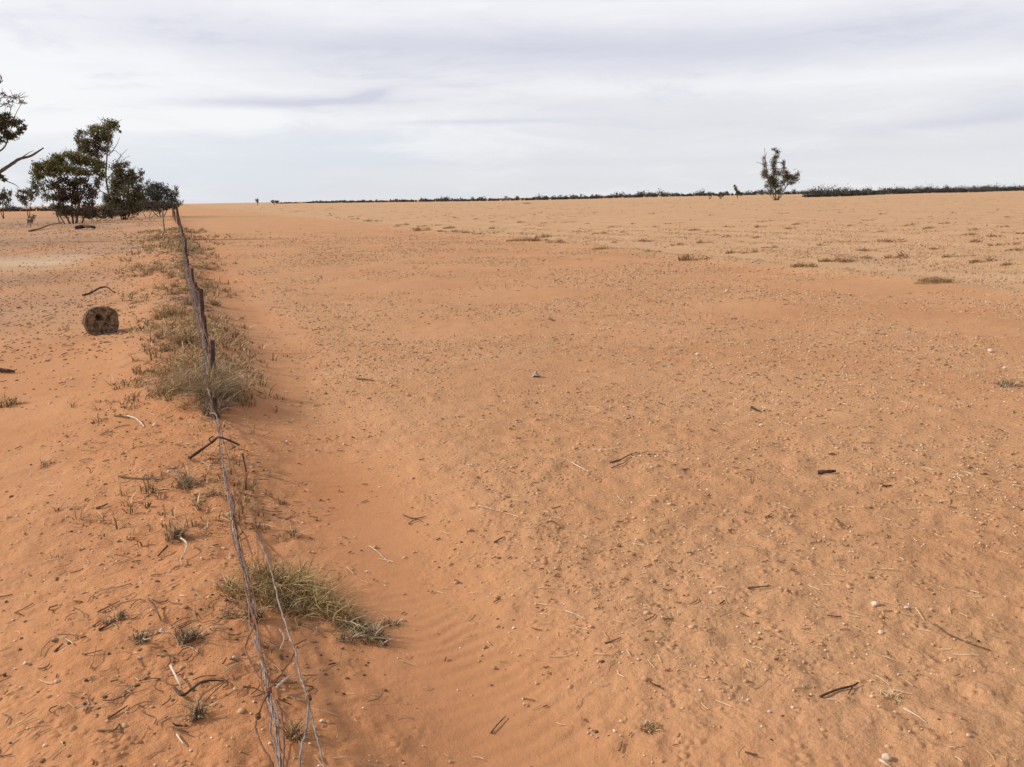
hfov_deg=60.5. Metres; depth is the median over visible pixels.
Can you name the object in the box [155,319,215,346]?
grass tussock
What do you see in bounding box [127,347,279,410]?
grass tussock
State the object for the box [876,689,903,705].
grass tussock
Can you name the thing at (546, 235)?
stubble tuft
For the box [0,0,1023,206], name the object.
sky
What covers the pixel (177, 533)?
grass tussock
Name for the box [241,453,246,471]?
stick
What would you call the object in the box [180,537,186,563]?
stick
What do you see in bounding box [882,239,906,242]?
stubble tuft
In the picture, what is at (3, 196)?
tree
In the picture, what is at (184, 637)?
grass tussock
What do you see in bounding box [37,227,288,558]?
drift grass
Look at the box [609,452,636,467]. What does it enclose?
stick
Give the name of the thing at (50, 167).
mallee tree
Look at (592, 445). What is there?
scattered twigs
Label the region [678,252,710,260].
stubble tuft
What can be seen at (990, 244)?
stubble tuft
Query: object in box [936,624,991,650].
stick
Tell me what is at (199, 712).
grass tussock
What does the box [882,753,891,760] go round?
stone
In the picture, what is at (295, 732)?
grass tussock
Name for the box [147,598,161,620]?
stick
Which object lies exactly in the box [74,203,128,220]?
scrub
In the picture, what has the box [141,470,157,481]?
grass tussock
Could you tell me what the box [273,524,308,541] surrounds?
grass tussock
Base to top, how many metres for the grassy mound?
0.118 m
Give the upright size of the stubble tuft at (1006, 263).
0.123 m
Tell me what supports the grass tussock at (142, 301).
on the ground at (984, 700)
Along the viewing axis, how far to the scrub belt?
506.44 m
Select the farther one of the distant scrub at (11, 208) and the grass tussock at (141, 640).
the distant scrub at (11, 208)
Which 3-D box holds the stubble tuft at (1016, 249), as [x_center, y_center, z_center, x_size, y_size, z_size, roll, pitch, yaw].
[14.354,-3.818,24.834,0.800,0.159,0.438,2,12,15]
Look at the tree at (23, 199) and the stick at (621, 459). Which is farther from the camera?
the tree at (23, 199)
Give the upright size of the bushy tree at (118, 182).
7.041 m
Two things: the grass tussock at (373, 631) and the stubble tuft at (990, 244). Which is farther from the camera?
the stubble tuft at (990, 244)
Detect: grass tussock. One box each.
[0,390,32,407]
[37,459,54,468]
[97,606,134,624]
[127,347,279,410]
[129,300,149,304]
[133,631,151,644]
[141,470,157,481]
[144,355,314,413]
[145,298,191,318]
[149,356,271,406]
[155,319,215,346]
[159,464,205,488]
[161,518,200,543]
[162,611,212,648]
[172,689,220,722]
[179,293,206,305]
[196,400,227,416]
[205,547,435,639]
[206,297,223,304]
[212,315,230,322]
[231,596,278,621]
[269,714,316,743]
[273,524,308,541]
[274,496,286,504]
[324,608,412,647]
[639,717,664,732]
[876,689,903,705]
[992,378,1023,387]
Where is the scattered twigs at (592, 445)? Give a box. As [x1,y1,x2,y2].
[0,245,1023,764]
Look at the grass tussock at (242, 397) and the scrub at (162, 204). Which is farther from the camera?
the scrub at (162, 204)
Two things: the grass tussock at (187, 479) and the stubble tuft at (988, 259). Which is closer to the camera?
the grass tussock at (187, 479)
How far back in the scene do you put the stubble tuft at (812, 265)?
19.78 m
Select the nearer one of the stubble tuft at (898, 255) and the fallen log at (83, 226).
the stubble tuft at (898, 255)
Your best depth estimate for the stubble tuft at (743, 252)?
24.87 m
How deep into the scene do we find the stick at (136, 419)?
6.54 m
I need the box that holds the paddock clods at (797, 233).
[404,205,1019,263]
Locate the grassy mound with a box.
[915,276,951,283]
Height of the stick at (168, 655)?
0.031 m
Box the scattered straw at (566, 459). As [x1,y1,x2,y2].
[0,245,1023,766]
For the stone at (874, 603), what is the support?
on the ground at (984, 700)
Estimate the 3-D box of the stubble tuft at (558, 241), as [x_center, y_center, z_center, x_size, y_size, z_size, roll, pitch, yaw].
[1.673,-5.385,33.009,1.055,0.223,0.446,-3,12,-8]
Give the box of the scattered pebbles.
[0,227,1023,766]
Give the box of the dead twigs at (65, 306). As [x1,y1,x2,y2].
[0,219,161,388]
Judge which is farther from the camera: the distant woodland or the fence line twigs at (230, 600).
the distant woodland
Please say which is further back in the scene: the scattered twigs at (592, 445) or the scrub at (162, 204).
the scrub at (162, 204)
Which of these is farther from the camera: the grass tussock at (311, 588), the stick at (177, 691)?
the grass tussock at (311, 588)
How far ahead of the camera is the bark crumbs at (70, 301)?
15.86 m
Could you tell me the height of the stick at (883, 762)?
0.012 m
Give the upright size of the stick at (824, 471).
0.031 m
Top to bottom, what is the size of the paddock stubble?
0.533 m
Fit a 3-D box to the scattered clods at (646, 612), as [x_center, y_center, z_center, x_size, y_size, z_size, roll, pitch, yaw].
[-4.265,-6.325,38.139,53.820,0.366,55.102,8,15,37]
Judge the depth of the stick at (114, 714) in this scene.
2.81 m
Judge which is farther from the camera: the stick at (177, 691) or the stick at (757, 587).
the stick at (757, 587)
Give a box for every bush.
[134,179,183,216]
[733,185,742,198]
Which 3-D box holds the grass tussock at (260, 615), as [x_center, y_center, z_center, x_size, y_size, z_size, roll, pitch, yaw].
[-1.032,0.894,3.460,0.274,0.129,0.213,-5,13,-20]
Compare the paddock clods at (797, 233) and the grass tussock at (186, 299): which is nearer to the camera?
the grass tussock at (186, 299)
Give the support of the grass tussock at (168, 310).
on the ground at (984, 700)
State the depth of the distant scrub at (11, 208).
330.18 m
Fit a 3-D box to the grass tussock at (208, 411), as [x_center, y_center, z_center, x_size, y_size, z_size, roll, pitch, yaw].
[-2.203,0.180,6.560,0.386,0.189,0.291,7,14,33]
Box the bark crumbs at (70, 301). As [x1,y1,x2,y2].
[0,219,164,407]
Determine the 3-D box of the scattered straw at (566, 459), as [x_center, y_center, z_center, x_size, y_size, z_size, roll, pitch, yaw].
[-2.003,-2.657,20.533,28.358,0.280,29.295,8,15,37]
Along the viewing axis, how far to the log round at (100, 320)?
11.70 m
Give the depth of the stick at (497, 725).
2.97 m
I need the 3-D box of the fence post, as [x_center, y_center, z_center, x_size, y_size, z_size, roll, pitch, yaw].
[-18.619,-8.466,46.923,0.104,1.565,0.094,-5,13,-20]
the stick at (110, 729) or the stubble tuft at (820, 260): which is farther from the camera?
the stubble tuft at (820, 260)
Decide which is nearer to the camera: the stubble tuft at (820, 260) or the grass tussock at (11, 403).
the grass tussock at (11, 403)
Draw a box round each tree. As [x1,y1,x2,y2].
[0,76,43,187]
[0,187,13,218]
[15,187,39,217]
[24,148,110,223]
[73,117,128,218]
[97,159,149,219]
[757,147,801,199]
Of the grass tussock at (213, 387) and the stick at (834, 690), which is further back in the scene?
the grass tussock at (213, 387)
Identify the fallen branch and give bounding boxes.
[28,222,62,231]
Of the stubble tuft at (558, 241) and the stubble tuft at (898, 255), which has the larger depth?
the stubble tuft at (558, 241)
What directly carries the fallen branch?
on the ground at (984, 700)
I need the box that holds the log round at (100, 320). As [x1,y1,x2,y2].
[82,306,118,334]
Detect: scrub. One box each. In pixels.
[0,204,125,211]
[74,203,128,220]
[136,198,180,217]
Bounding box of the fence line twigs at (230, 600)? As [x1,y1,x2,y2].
[38,236,381,726]
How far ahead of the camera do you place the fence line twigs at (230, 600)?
3.57 m
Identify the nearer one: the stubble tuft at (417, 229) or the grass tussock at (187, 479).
the grass tussock at (187, 479)
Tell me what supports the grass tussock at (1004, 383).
on the ground at (984, 700)
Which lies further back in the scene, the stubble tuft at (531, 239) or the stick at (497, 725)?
the stubble tuft at (531, 239)
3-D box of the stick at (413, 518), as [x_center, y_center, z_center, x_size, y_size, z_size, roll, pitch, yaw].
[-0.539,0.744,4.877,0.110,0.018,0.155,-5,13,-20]
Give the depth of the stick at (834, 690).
3.06 m
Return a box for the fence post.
[162,210,164,232]
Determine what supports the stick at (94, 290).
on the ground at (984, 700)
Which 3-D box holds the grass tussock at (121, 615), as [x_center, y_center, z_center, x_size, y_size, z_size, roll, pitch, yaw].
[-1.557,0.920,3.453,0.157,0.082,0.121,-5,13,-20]
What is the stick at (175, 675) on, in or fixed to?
on the ground at (984, 700)
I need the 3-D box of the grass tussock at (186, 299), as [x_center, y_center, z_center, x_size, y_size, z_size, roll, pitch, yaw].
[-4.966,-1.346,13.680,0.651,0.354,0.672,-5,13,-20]
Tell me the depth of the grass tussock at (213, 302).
14.26 m
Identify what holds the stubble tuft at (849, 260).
on the ground at (984, 700)
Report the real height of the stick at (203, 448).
0.173 m
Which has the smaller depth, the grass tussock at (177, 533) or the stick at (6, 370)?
the grass tussock at (177, 533)
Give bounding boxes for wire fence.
[172,210,324,766]
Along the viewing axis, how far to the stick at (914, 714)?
2.91 m
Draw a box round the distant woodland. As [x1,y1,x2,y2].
[276,183,1023,203]
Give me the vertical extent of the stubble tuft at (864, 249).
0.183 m
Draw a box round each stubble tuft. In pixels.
[412,227,429,230]
[526,235,548,240]
[536,232,551,237]
[545,238,563,242]
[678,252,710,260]
[740,248,757,253]
[790,261,809,266]
[795,262,820,266]
[816,258,847,261]
[823,256,846,261]
[839,256,857,261]
[855,247,876,250]
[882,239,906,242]
[882,250,911,257]
[966,256,1001,262]
[984,239,1023,245]
[1000,260,1015,265]
[1005,245,1023,250]
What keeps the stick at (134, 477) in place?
on the ground at (984, 700)
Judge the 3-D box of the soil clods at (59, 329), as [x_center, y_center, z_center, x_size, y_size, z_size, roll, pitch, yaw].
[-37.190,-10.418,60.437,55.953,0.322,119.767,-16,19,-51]
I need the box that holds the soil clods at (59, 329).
[0,219,167,409]
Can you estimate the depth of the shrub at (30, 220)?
74.68 m
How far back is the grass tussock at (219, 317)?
12.57 m
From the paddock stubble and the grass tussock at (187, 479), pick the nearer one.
the grass tussock at (187, 479)
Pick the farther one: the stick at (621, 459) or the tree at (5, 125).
the tree at (5, 125)
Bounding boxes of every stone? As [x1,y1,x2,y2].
[871,601,878,606]
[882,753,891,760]
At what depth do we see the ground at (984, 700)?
5.05 m
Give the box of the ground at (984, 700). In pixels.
[0,190,1023,766]
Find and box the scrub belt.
[802,183,1023,196]
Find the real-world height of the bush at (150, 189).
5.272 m
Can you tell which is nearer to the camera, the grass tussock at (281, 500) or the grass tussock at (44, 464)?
the grass tussock at (281, 500)
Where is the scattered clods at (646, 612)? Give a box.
[0,220,1023,766]
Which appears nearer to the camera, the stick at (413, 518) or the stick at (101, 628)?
the stick at (101, 628)
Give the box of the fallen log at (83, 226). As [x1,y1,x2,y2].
[75,224,95,229]
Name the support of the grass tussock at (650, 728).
on the ground at (984, 700)
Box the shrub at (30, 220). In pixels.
[17,213,36,227]
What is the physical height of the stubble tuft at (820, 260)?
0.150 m
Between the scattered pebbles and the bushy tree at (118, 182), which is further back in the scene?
the bushy tree at (118, 182)
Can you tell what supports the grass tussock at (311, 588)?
on the ground at (984, 700)
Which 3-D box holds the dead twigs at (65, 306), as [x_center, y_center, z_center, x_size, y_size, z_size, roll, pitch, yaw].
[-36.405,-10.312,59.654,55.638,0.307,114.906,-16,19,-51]
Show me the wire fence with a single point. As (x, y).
(198, 297)
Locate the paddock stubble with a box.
[247,194,1021,282]
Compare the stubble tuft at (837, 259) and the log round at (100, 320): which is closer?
the log round at (100, 320)
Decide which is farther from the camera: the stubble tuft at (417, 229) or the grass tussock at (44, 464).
the stubble tuft at (417, 229)
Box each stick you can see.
[0,368,14,372]
[82,286,114,295]
[97,724,120,732]
[98,621,113,630]
[107,705,127,718]
[118,475,158,479]
[127,415,144,426]
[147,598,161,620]
[159,651,170,668]
[169,664,182,689]
[170,726,188,732]
[173,679,223,696]
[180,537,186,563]
[188,436,239,459]
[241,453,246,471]
[275,674,292,688]
[403,514,425,523]
[490,716,505,733]
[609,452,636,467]
[747,586,770,588]
[818,470,835,473]
[820,682,858,697]
[879,758,890,766]
[903,708,926,722]
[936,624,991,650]
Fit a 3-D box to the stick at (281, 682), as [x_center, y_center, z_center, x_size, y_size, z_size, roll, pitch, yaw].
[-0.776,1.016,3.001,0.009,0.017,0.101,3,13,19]
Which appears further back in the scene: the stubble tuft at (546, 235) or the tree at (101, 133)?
the tree at (101, 133)
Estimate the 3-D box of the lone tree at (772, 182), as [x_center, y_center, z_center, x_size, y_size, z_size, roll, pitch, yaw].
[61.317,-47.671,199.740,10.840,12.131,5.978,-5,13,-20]
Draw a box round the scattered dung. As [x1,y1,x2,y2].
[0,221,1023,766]
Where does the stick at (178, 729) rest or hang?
on the ground at (984, 700)
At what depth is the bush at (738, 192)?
293.36 m

